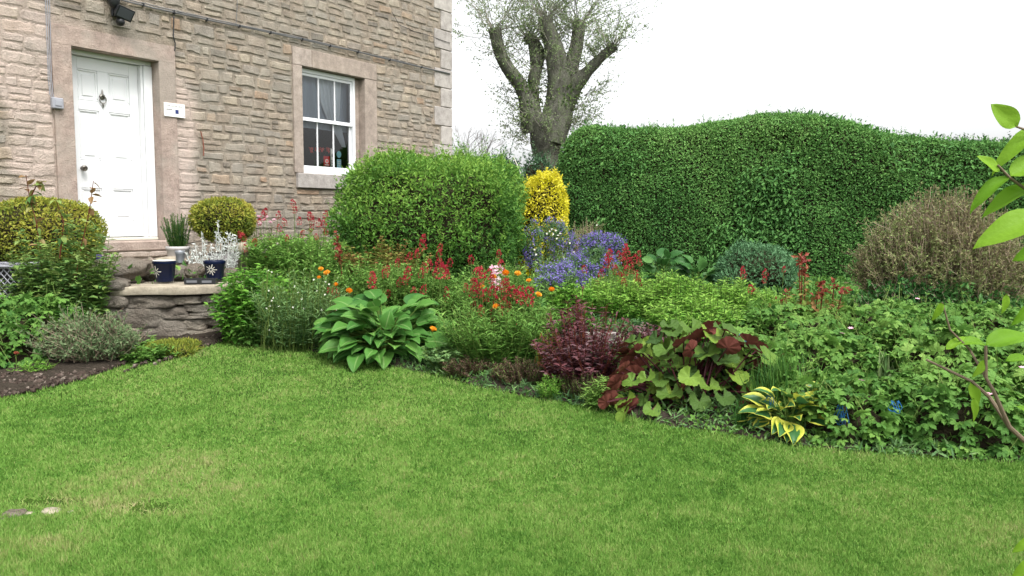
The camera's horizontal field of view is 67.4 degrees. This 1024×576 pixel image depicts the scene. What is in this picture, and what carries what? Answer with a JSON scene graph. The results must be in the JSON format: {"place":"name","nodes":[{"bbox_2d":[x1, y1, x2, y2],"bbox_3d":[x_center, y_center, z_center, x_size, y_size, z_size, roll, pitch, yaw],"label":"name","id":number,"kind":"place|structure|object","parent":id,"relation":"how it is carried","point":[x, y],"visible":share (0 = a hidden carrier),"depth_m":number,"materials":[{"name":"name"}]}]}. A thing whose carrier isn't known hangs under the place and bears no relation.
{"place":"outdoors","nodes":[
{"label":"outdoors","id":0,"kind":"place"},
{"bbox_2d":[55,263,847,335],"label":"terrace","id":1,"kind":"structure","parent":0,"point":[241,278],"depth_m":8.18,"materials":[{"name":"stone"}]},
{"bbox_2d":[0,262,52,296],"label":"lattice planter","id":2,"kind":"object","parent":1,"relation":"on","point":[6,273],"visible":0.14,"depth_m":6.80,"materials":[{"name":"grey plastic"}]},
{"bbox_2d":[208,252,237,267],"bbox_3d":[-3.107,-0.232,8.316,0.340,0.300,0.340,0,5,0],"label":"plant pot","id":3,"kind":"object","parent":1,"relation":"on","point":[224,257],"visible":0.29,"depth_m":8.17,"materials":[{"name":"grey"}]},
{"bbox_2d":[187,195,256,252],"bbox_3d":[-3.114,-0.589,8.279,0.715,0.819,0.648,0,5,0],"label":"box ball","id":4,"kind":"object","parent":3,"relation":"in","point":[234,216],"visible":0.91,"depth_m":8.07,"materials":[{"name":"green plant"}]},
{"bbox_2d":[233,199,351,285],"bbox_3d":[-2.274,-0.475,7.897,1.222,0.877,1.205,0,5,0],"label":"red valerian","id":5,"kind":"object","parent":1,"relation":"on","point":[274,250],"visible":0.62,"depth_m":7.60,"materials":[{"name":"green plant"}]},
{"bbox_2d":[333,254,412,300],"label":"garden perennial","id":6,"kind":"object","parent":1,"relation":"on","point":[358,283],"visible":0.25,"depth_m":7.25,"materials":[{"name":"green plant"}]},
{"bbox_2d":[335,236,433,283],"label":"perennials","id":7,"kind":"object","parent":1,"relation":"on","point":[386,256],"visible":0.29,"depth_m":7.89,"materials":[{"name":"green plant"}]},
{"bbox_2d":[327,234,470,319],"bbox_3d":[-0.998,-0.104,6.987,1.286,0.802,0.905,0,5,0],"label":"red valerian","id":8,"kind":"object","parent":1,"relation":"on","point":[440,286],"visible":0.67,"depth_m":6.81,"materials":[{"name":"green plant"}]},
{"bbox_2d":[458,256,541,292],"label":"garden perennial","id":9,"kind":"object","parent":1,"relation":"on","point":[520,282],"visible":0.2,"depth_m":8.09,"materials":[{"name":"green plant"}]},
{"bbox_2d":[454,249,550,334],"bbox_3d":[-0.081,0.028,6.469,0.839,0.744,0.935,0,5,0],"label":"red valerian","id":10,"kind":"object","parent":1,"relation":"on","point":[490,293],"visible":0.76,"depth_m":6.30,"materials":[{"name":"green plant"}]},
{"bbox_2d":[520,141,555,181],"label":"background bush","id":11,"kind":"object","parent":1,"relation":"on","point":[534,167],"visible":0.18,"depth_m":18.16,"materials":[{"name":"green plant"}]},
{"bbox_2d":[515,301,574,337],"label":"garden perennial","id":12,"kind":"object","parent":1,"relation":"on","point":[543,310],"visible":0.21,"depth_m":6.40,"materials":[{"name":"green plant"}]},
{"bbox_2d":[521,216,578,279],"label":"blue flower bush","id":13,"kind":"object","parent":1,"relation":"on","point":[540,232],"visible":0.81,"depth_m":9.71,"materials":[{"name":"grey plant"}]},
{"bbox_2d":[452,0,661,170],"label":"pollarded tree","id":14,"kind":"object","parent":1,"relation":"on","point":[548,127],"visible":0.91,"depth_m":20.29,"materials":[{"name":"grey plant"}]},
{"bbox_2d":[529,259,596,305],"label":"blue flower bush","id":15,"kind":"object","parent":1,"relation":"on","point":[570,274],"visible":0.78,"depth_m":7.56,"materials":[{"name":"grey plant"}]},
{"bbox_2d":[533,224,597,277],"bbox_3d":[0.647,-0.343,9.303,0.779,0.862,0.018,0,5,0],"label":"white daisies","id":16,"kind":"object","parent":1,"relation":"on","point":[551,248],"visible":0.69,"depth_m":9.29,"materials":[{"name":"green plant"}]},
{"bbox_2d":[543,278,596,322],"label":"garden perennial","id":17,"kind":"object","parent":1,"relation":"on","point":[557,298],"visible":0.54,"depth_m":6.60,"materials":[{"name":"green plant"}]},
{"bbox_2d":[562,218,605,275],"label":"twiggy shrub","id":18,"kind":"object","parent":1,"relation":"on","point":[582,233],"visible":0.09,"depth_m":10.25,"materials":[{"name":"brown plant"}]},
{"bbox_2d":[555,229,627,283],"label":"blue flower bush","id":19,"kind":"object","parent":1,"relation":"on","point":[604,242],"visible":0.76,"depth_m":8.59,"materials":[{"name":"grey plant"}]},
{"bbox_2d":[569,275,655,320],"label":"leafy lime plant","id":20,"kind":"object","parent":1,"relation":"on","point":[601,292],"visible":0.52,"depth_m":6.83,"materials":[{"name":"green plant"}]},
{"bbox_2d":[582,243,643,303],"bbox_3d":[1.014,-0.067,7.462,0.560,0.762,1.055,2,5,13],"label":"red valerian","id":21,"kind":"object","parent":1,"relation":"on","point":[612,273],"visible":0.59,"depth_m":7.22,"materials":[{"name":"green plant"}]},
{"bbox_2d":[639,248,691,287],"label":"broad leaved plant","id":22,"kind":"object","parent":1,"relation":"on","point":[666,257],"visible":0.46,"depth_m":9.72,"materials":[{"name":"green plant"}]},
{"bbox_2d":[629,269,717,320],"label":"leafy lime plant","id":23,"kind":"object","parent":1,"relation":"on","point":[664,290],"visible":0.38,"depth_m":6.86,"materials":[{"name":"green plant"}]},
{"bbox_2d":[641,293,746,350],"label":"leafy lime plant","id":24,"kind":"object","parent":1,"relation":"on","point":[705,310],"visible":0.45,"depth_m":6.19,"materials":[{"name":"green plant"}]},
{"bbox_2d":[673,254,721,288],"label":"broad leaved plant","id":25,"kind":"object","parent":1,"relation":"on","point":[686,268],"visible":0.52,"depth_m":9.39,"materials":[{"name":"green plant"}]},
{"bbox_2d":[688,277,774,315],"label":"leafy lime plant","id":26,"kind":"object","parent":1,"relation":"on","point":[725,292],"visible":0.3,"depth_m":6.81,"materials":[{"name":"green plant"}]},
{"bbox_2d":[739,266,785,302],"bbox_3d":[2.152,0.103,6.627,0.454,0.591,0.246,0,5,0],"label":"red valerian","id":27,"kind":"object","parent":1,"relation":"on","point":[764,276],"visible":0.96,"depth_m":6.56,"materials":[{"name":"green plant"}]},
{"bbox_2d":[732,290,808,314],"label":"leafy lime plant","id":28,"kind":"object","parent":1,"relation":"on","point":[770,299],"visible":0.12,"depth_m":6.52,"materials":[{"name":"green plant"}]},
{"bbox_2d":[768,252,851,324],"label":"red stemmed rose","id":29,"kind":"object","parent":1,"relation":"on","point":[803,259],"visible":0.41,"depth_m":6.17,"materials":[{"name":"green plant"}]},
{"bbox_2d":[840,182,1023,301],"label":"twiggy shrub","id":30,"kind":"object","parent":1,"relation":"on","point":[934,243],"visible":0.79,"depth_m":7.07,"materials":[{"name":"brown plant"}]},
{"bbox_2d":[846,262,1023,313],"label":"dark underbrush","id":31,"kind":"object","parent":1,"relation":"on","point":[910,288],"visible":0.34,"depth_m":6.89,"materials":[{"name":"green plant"}]},
{"bbox_2d":[0,340,1023,575],"bbox_3d":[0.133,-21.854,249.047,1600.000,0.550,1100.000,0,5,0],"label":"ground","id":32,"kind":"structure","parent":0,"point":[148,507],"depth_m":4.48,"materials":[{"name":"green plant"}]},
{"bbox_2d":[75,289,302,335],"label":"retaining wall","id":33,"kind":"structure","parent":32,"relation":"on","point":[169,315],"depth_m":7.11,"materials":[{"name":"stone"}]},
{"bbox_2d":[101,277,130,290],"bbox_3d":[-3.661,-0.028,6.968,0.376,0.134,0.340,0,5,0],"label":"boulder","id":34,"kind":"object","parent":33,"relation":"on","point":[118,283],"visible":0.49,"depth_m":6.89,"materials":[{"name":"stone"}]},
{"bbox_2d":[110,280,252,295],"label":"stone slab","id":35,"kind":"structure","parent":33,"relation":"on","point":[160,288],"depth_m":7.08,"materials":[{"name":"beige stone"}]},
{"bbox_2d":[90,257,152,279],"bbox_3d":[-3.744,-0.183,7.367,0.554,0.234,0.414,0,5,0],"label":"boulder","id":36,"kind":"object","parent":35,"relation":"on","point":[141,267],"visible":0.64,"depth_m":7.24,"materials":[{"name":"stone"}]},
{"bbox_2d":[152,260,176,281],"bbox_3d":[-3.301,-0.162,7.301,0.214,0.204,0.214,0,5,0],"label":"plant pot","id":37,"kind":"object","parent":35,"relation":"on","point":[164,270],"visible":1,"depth_m":7.23,"materials":[{"name":"blue ceramic"}]},
{"bbox_2d":[184,263,204,277],"bbox_3d":[-3.167,-0.168,7.671,0.202,0.166,0.146,-2,6,-23],"label":"boulder","id":38,"kind":"object","parent":35,"relation":"on","point":[192,267],"visible":0.83,"depth_m":7.62,"materials":[{"name":"stone"}]},
{"bbox_2d":[184,220,240,274],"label":"silver plant","id":39,"kind":"object","parent":35,"relation":"on","point":[229,258],"visible":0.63,"depth_m":7.70,"materials":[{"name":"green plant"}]},
{"bbox_2d":[203,260,225,279],"bbox_3d":[-2.903,-0.175,7.499,0.207,0.187,0.207,0,5,0],"label":"plant pot","id":40,"kind":"object","parent":35,"relation":"on","point":[214,268],"visible":0.88,"depth_m":7.43,"materials":[{"name":"blue ceramic"}]},
{"bbox_2d":[0,0,451,279],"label":"stone house","id":41,"kind":"structure","parent":32,"relation":"on","point":[264,111],"depth_m":9.29,"materials":[{"name":"stone"}]},
{"bbox_2d":[45,0,53,96],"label":"cable bundle","id":42,"kind":"object","parent":41,"relation":"attached to","point":[48,47],"visible":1,"depth_m":7.76,"materials":[{"name":"grey plastic"}]},
{"bbox_2d":[71,55,142,236],"bbox_3d":[-4.485,-1.536,8.507,0.120,1.933,0.766,4,7,35],"label":"door","id":43,"kind":"structure","parent":41,"relation":"in","point":[105,93],"depth_m":8.54,"materials":[{"name":"white paint"}]},
{"bbox_2d":[111,4,134,25],"bbox_3d":[-4.200,-2.927,8.265,0.183,0.210,0.207,3,6,30],"label":"security light","id":44,"kind":"object","parent":41,"relation":"attached to","point":[121,13],"visible":1,"depth_m":8.23,"materials":[{"name":"black plastic"}]},
{"bbox_2d":[163,102,184,117],"bbox_3d":[-3.905,-2.056,8.886,0.017,0.155,0.257,4,7,35],"label":"wall sign","id":45,"kind":"object","parent":41,"relation":"attached to","point":[174,110],"visible":1,"depth_m":8.88,"materials":[{"name":"white plastic"}]},
{"bbox_2d":[121,0,449,73],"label":"wall cable","id":46,"kind":"object","parent":41,"relation":"attached to","point":[206,19],"depth_m":9.77,"materials":[{"name":"grey"}]},
{"bbox_2d":[302,68,355,174],"bbox_3d":[-2.643,-2.326,10.915,0.112,1.423,1.042,4,7,35],"label":"sash window","id":47,"kind":"structure","parent":41,"relation":"in","point":[316,169],"depth_m":11.04,"materials":[{"name":"white wood"}]},
{"bbox_2d":[322,141,531,284],"bbox_3d":[-0.973,-0.851,9.642,2.546,1.965,2.369,0,5,0],"label":"rounded shrub","id":48,"kind":"object","parent":32,"relation":"on","point":[461,208],"visible":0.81,"depth_m":8.91,"materials":[{"name":"green plant"}]},
{"bbox_2d":[452,133,488,160],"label":"background bush","id":49,"kind":"object","parent":32,"relation":"on","point":[465,149],"visible":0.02,"depth_m":16.80,"materials":[{"name":"green plant"}]},
{"bbox_2d":[452,125,511,153],"bbox_3d":[-1.496,-3.069,23.866,2.172,3.863,3.466,-4,7,-36],"label":"bare tree","id":50,"kind":"object","parent":32,"relation":"on","point":[477,137],"visible":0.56,"depth_m":23.00,"materials":[{"name":"grey plant"}]},
{"bbox_2d":[486,142,526,236],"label":"background bush","id":51,"kind":"object","parent":32,"relation":"on","point":[512,161],"visible":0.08,"depth_m":16.99,"materials":[{"name":"green plant"}]},
{"bbox_2d":[37,259,1023,334],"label":"ground cover","id":52,"kind":"object","parent":32,"relation":"on","point":[839,281],"visible":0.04,"depth_m":8.88,"materials":[{"name":"green plant"}]},
{"bbox_2d":[153,256,187,264],"bbox_3d":[-3.602,-0.277,8.106,0.341,0.129,0.266,0,5,0],"label":"boulder","id":53,"kind":"object","parent":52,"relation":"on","point":[170,258],"visible":0.39,"depth_m":8.03,"materials":[{"name":"stone"}]},
{"bbox_2d":[165,246,190,264],"bbox_3d":[-3.561,-0.335,8.194,0.248,0.221,0.248,0,5,0],"label":"plant pot","id":54,"kind":"object","parent":53,"relation":"on","point":[170,251],"visible":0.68,"depth_m":8.09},
{"bbox_2d":[160,212,190,246],"bbox_3d":[-3.554,-0.594,8.169,0.351,0.423,0.296,0,5,0],"label":"rosemary","id":55,"kind":"object","parent":54,"relation":"in","point":[176,237],"visible":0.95,"depth_m":8.12,"materials":[{"name":"green plant"}]},
{"bbox_2d":[517,166,570,276],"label":"golden shrub","id":56,"kind":"object","parent":32,"relation":"on","point":[547,199],"visible":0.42,"depth_m":11.15,"materials":[{"name":"yellow plant"}]},
{"bbox_2d":[554,326,630,348],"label":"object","id":57,"kind":"structure","parent":32,"relation":"on","point":[613,331],"depth_m":6.29,"materials":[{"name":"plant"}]},
{"bbox_2d":[241,274,1023,463],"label":"ground cover","id":58,"kind":"object","parent":32,"relation":"on","point":[889,449],"visible":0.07,"depth_m":4.77,"materials":[{"name":"green plant"}]},
{"bbox_2d":[709,236,800,294],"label":"blue green bush","id":59,"kind":"object","parent":32,"relation":"on","point":[755,260],"visible":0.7,"depth_m":8.98,"materials":[{"name":"plant"}]},
{"bbox_2d":[555,104,1023,280],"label":"clipped hedge","id":60,"kind":"object","parent":32,"relation":"on","point":[814,186],"visible":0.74,"depth_m":12.26,"materials":[{"name":"green plant"}]},
{"bbox_2d":[926,104,1023,575],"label":"foreground shrub","id":61,"kind":"object","parent":32,"relation":"on","point":[1009,225],"visible":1,"depth_m":1.31,"materials":[{"name":"green plant"}]},
{"bbox_2d":[0,330,1023,461],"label":"bed soil","id":62,"kind":"structure","parent":0,"point":[69,366],"depth_m":5.47,"materials":[{"name":"brown soil"}]},
{"bbox_2d":[6,359,58,372],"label":"fresh plant","id":63,"kind":"object","parent":62,"relation":"on","point":[36,363],"visible":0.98,"depth_m":5.82,"materials":[{"name":"green plant"}]},
{"bbox_2d":[0,280,98,368],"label":"cranesbill","id":64,"kind":"object","parent":62,"relation":"on","point":[17,309],"visible":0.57,"depth_m":6.07,"materials":[{"name":"green plant"}]},
{"bbox_2d":[0,214,123,320],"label":"rose bush","id":65,"kind":"object","parent":62,"relation":"on","point":[92,287],"visible":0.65,"depth_m":6.66,"materials":[{"name":"green plant"}]},
{"bbox_2d":[18,175,100,297],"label":"rose shoots","id":66,"kind":"object","parent":65,"relation":"attached to","point":[31,201],"visible":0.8,"depth_m":6.63,"materials":[{"name":"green plant"}]},
{"bbox_2d":[13,301,153,363],"bbox_3d":[-3.408,0.354,6.186,0.949,0.495,0.809,0,5,0],"label":"lavender bush","id":67,"kind":"object","parent":62,"relation":"on","point":[86,339],"visible":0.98,"depth_m":6.02,"materials":[{"name":"green plant"}]},
{"bbox_2d":[0,332,223,397],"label":"soil clods","id":68,"kind":"object","parent":62,"relation":"on","point":[55,382],"visible":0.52,"depth_m":5.64,"materials":[{"name":"brown soil"}]},
{"bbox_2d":[115,343,178,362],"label":"leafy perennial","id":69,"kind":"object","parent":62,"relation":"on","point":[140,355],"visible":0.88,"depth_m":6.20,"materials":[{"name":"green plant"}]},
{"bbox_2d":[135,337,204,357],"bbox_3d":[-2.928,0.543,6.543,0.548,0.234,0.577,0,5,0],"label":"moss mound","id":70,"kind":"object","parent":62,"relation":"on","point":[184,347],"visible":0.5,"depth_m":6.46,"materials":[{"name":"green plant"}]},
{"bbox_2d":[203,262,297,343],"bbox_3d":[-2.363,0.131,7.047,0.785,0.753,0.867,0,5,0],"label":"leafy perennial","id":71,"kind":"object","parent":62,"relation":"on","point":[237,300],"visible":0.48,"depth_m":6.89,"materials":[{"name":"green plant"}]},
{"bbox_2d":[228,314,279,346],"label":"leafy perennial","id":72,"kind":"object","parent":62,"relation":"on","point":[248,340],"visible":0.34,"depth_m":6.78,"materials":[{"name":"green plant"}]},
{"bbox_2d":[242,265,353,352],"bbox_3d":[-1.863,0.216,6.800,1.004,0.867,0.906,0,5,0],"label":"poppy foliage clump","id":73,"kind":"object","parent":62,"relation":"on","point":[299,326],"visible":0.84,"depth_m":6.60,"materials":[{"name":"green plant"}]},
{"bbox_2d":[271,241,350,313],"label":"garden perennial","id":74,"kind":"object","parent":62,"relation":"on","point":[317,263],"visible":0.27,"depth_m":7.43,"materials":[{"name":"green plant"}]},
{"bbox_2d":[311,289,452,371],"bbox_3d":[-1.042,0.336,6.357,1.271,0.632,1.026,0,5,0],"label":"hosta","id":75,"kind":"object","parent":62,"relation":"on","point":[369,325],"visible":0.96,"depth_m":6.18,"materials":[{"name":"green plant"}]},
{"bbox_2d":[354,259,472,319],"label":"garden perennial","id":76,"kind":"object","parent":62,"relation":"on","point":[417,286],"visible":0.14,"depth_m":7.02,"materials":[{"name":"green plant"}]},
{"bbox_2d":[419,343,468,371],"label":"leafy perennial","id":77,"kind":"object","parent":62,"relation":"on","point":[433,359],"visible":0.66,"depth_m":5.92,"materials":[{"name":"green plant"}]},
{"bbox_2d":[429,287,497,330],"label":"garden perennial","id":78,"kind":"object","parent":62,"relation":"on","point":[452,302],"visible":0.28,"depth_m":6.52,"materials":[{"name":"green plant"}]},
{"bbox_2d":[438,354,497,378],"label":"bronze seedhead plant","id":79,"kind":"object","parent":62,"relation":"on","point":[453,368],"visible":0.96,"depth_m":5.73,"materials":[{"name":"brown plant"}]},
{"bbox_2d":[432,297,567,365],"bbox_3d":[-0.095,0.346,6.059,1.142,0.549,0.842,0,5,0],"label":"garden perennial","id":80,"kind":"object","parent":62,"relation":"on","point":[501,341],"visible":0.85,"depth_m":5.89,"materials":[{"name":"green plant"}]},
{"bbox_2d":[485,356,557,385],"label":"bronze seedhead plant","id":81,"kind":"object","parent":62,"relation":"on","point":[511,373],"visible":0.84,"depth_m":5.51,"materials":[{"name":"brown plant"}]},
{"bbox_2d":[529,328,552,365],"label":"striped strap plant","id":82,"kind":"object","parent":62,"relation":"on","point":[538,359],"visible":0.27,"depth_m":5.81,"materials":[{"name":"green plant"}]},
{"bbox_2d":[536,375,565,400],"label":"fresh plant","id":83,"kind":"object","parent":62,"relation":"on","point":[550,388],"visible":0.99,"depth_m":5.22,"materials":[{"name":"green plant"}]},
{"bbox_2d":[547,286,604,355],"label":"burgundy plant","id":84,"kind":"object","parent":62,"relation":"on","point":[579,305],"visible":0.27,"depth_m":5.94,"materials":[{"name":"purple plant"}]},
{"bbox_2d":[529,303,632,387],"bbox_3d":[0.521,0.407,5.507,0.804,0.619,0.832,0,5,0],"label":"burgundy plant","id":85,"kind":"object","parent":62,"relation":"on","point":[571,357],"visible":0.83,"depth_m":5.40,"materials":[{"name":"purple plant"}]},
{"bbox_2d":[556,369,608,398],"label":"bronze seedhead plant","id":86,"kind":"object","parent":62,"relation":"on","point":[577,389],"visible":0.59,"depth_m":5.22,"materials":[{"name":"brown plant"}]},
{"bbox_2d":[578,375,628,410],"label":"ferny plant","id":87,"kind":"object","parent":62,"relation":"on","point":[592,397],"visible":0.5,"depth_m":4.99,"materials":[{"name":"green plant"}]},
{"bbox_2d":[628,322,666,364],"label":"burgundy plant","id":88,"kind":"object","parent":62,"relation":"on","point":[644,332],"visible":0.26,"depth_m":5.76,"materials":[{"name":"purple plant"}]},
{"bbox_2d":[598,317,794,423],"bbox_3d":[1.230,0.619,5.096,1.398,0.837,0.816,0,5,0],"label":"ligularia","id":89,"kind":"object","parent":62,"relation":"on","point":[677,376],"visible":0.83,"depth_m":4.97,"materials":[{"name":"green plant"}]},
{"bbox_2d":[700,315,774,376],"bbox_3d":[1.737,0.573,5.742,0.855,0.771,0.766,0,5,0],"label":"cranesbill","id":90,"kind":"object","parent":62,"relation":"on","point":[744,329],"visible":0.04,"depth_m":5.73,"materials":[{"name":"green plant"}]},
{"bbox_2d":[731,397,749,425],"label":"iris clump","id":91,"kind":"object","parent":62,"relation":"on","point":[739,417],"visible":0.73,"depth_m":4.64,"materials":[{"name":"green plant"}]},
{"bbox_2d":[705,324,780,389],"bbox_3d":[1.601,0.625,5.312,0.596,0.792,0.532,0,5,0],"label":"cranesbill","id":92,"kind":"object","parent":62,"relation":"on","point":[747,351],"visible":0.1,"depth_m":5.18,"materials":[{"name":"green plant"}]},
{"bbox_2d":[724,342,836,416],"bbox_3d":[1.650,0.582,4.739,0.676,0.528,0.458,4,6,33],"label":"iris clump","id":93,"kind":"object","parent":62,"relation":"on","point":[777,378],"visible":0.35,"depth_m":4.69,"materials":[{"name":"green plant"}]},
{"bbox_2d":[736,381,829,444],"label":"variegated hosta","id":94,"kind":"object","parent":62,"relation":"on","point":[791,430],"visible":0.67,"depth_m":4.50,"materials":[{"name":"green plant"}]},
{"bbox_2d":[735,307,898,389],"bbox_3d":[2.121,0.629,5.317,1.062,1.021,1.024,4,6,34],"label":"cranesbill","id":95,"kind":"object","parent":62,"relation":"on","point":[839,347],"visible":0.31,"depth_m":5.18,"materials":[{"name":"green plant"}]},
{"bbox_2d":[719,287,919,339],"bbox_3d":[2.358,0.330,6.155,1.585,0.665,0.962,0,5,0],"label":"cranesbill","id":96,"kind":"object","parent":62,"relation":"on","point":[767,321],"visible":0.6,"depth_m":5.95,"materials":[{"name":"green plant"}]},
{"bbox_2d":[772,352,923,446],"bbox_3d":[1.981,0.781,4.606,0.869,0.756,0.707,0,5,0],"label":"cranesbill","id":97,"kind":"object","parent":62,"relation":"on","point":[857,398],"visible":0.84,"depth_m":4.40,"materials":[{"name":"green plant"}]},
{"bbox_2d":[802,282,968,349],"bbox_3d":[2.946,0.315,6.219,1.339,0.692,1.134,0,5,0],"label":"cranesbill","id":98,"kind":"object","parent":62,"relation":"on","point":[879,308],"visible":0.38,"depth_m":6.06,"materials":[{"name":"green plant"}]},
{"bbox_2d":[876,349,899,384],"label":"iris clump","id":99,"kind":"object","parent":62,"relation":"on","point":[886,364],"visible":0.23,"depth_m":5.05,"materials":[{"name":"green plant"}]},
{"bbox_2d":[841,309,1019,388],"bbox_3d":[2.908,0.657,5.245,1.227,1.026,1.098,0,5,0],"label":"cranesbill","id":100,"kind":"object","parent":62,"relation":"on","point":[907,342],"visible":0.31,"depth_m":5.09,"materials":[{"name":"green plant"}]},
{"bbox_2d":[859,347,1023,458],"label":"cranesbill","id":101,"kind":"object","parent":62,"relation":"on","point":[939,398],"visible":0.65,"depth_m":4.29,"materials":[{"name":"green plant"}]},
{"bbox_2d":[918,284,1022,335],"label":"cranesbill","id":102,"kind":"object","parent":62,"relation":"on","point":[992,314],"visible":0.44,"depth_m":6.01,"materials":[{"name":"green plant"}]},
{"bbox_2d":[967,320,1023,387],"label":"cranesbill","id":103,"kind":"object","parent":62,"relation":"on","point":[1008,350],"visible":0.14,"depth_m":5.12,"materials":[{"name":"green plant"}]},
{"bbox_2d":[987,350,1023,429],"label":"cranesbill","id":104,"kind":"object","parent":62,"relation":"on","point":[1018,368],"visible":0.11,"depth_m":4.46,"materials":[{"name":"green plant"}]},
{"bbox_2d":[451,0,1023,171],"label":"sky","id":105,"kind":"structure","parent":0,"point":[927,66],"materials":[{"name":"white"}]},
{"bbox_3d":[-4.636,-0.031,7.633,0.600,0.380,0.600,0,5,0],"label":"plant pot","id":106,"kind":"object","parent":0,"visible":0},
{"bbox_2d":[0,195,108,271],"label":"box ball","id":107,"kind":"object","parent":106,"relation":"in","point":[14,215],"visible":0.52,"depth_m":7.25,"materials":[{"name":"green plant"}]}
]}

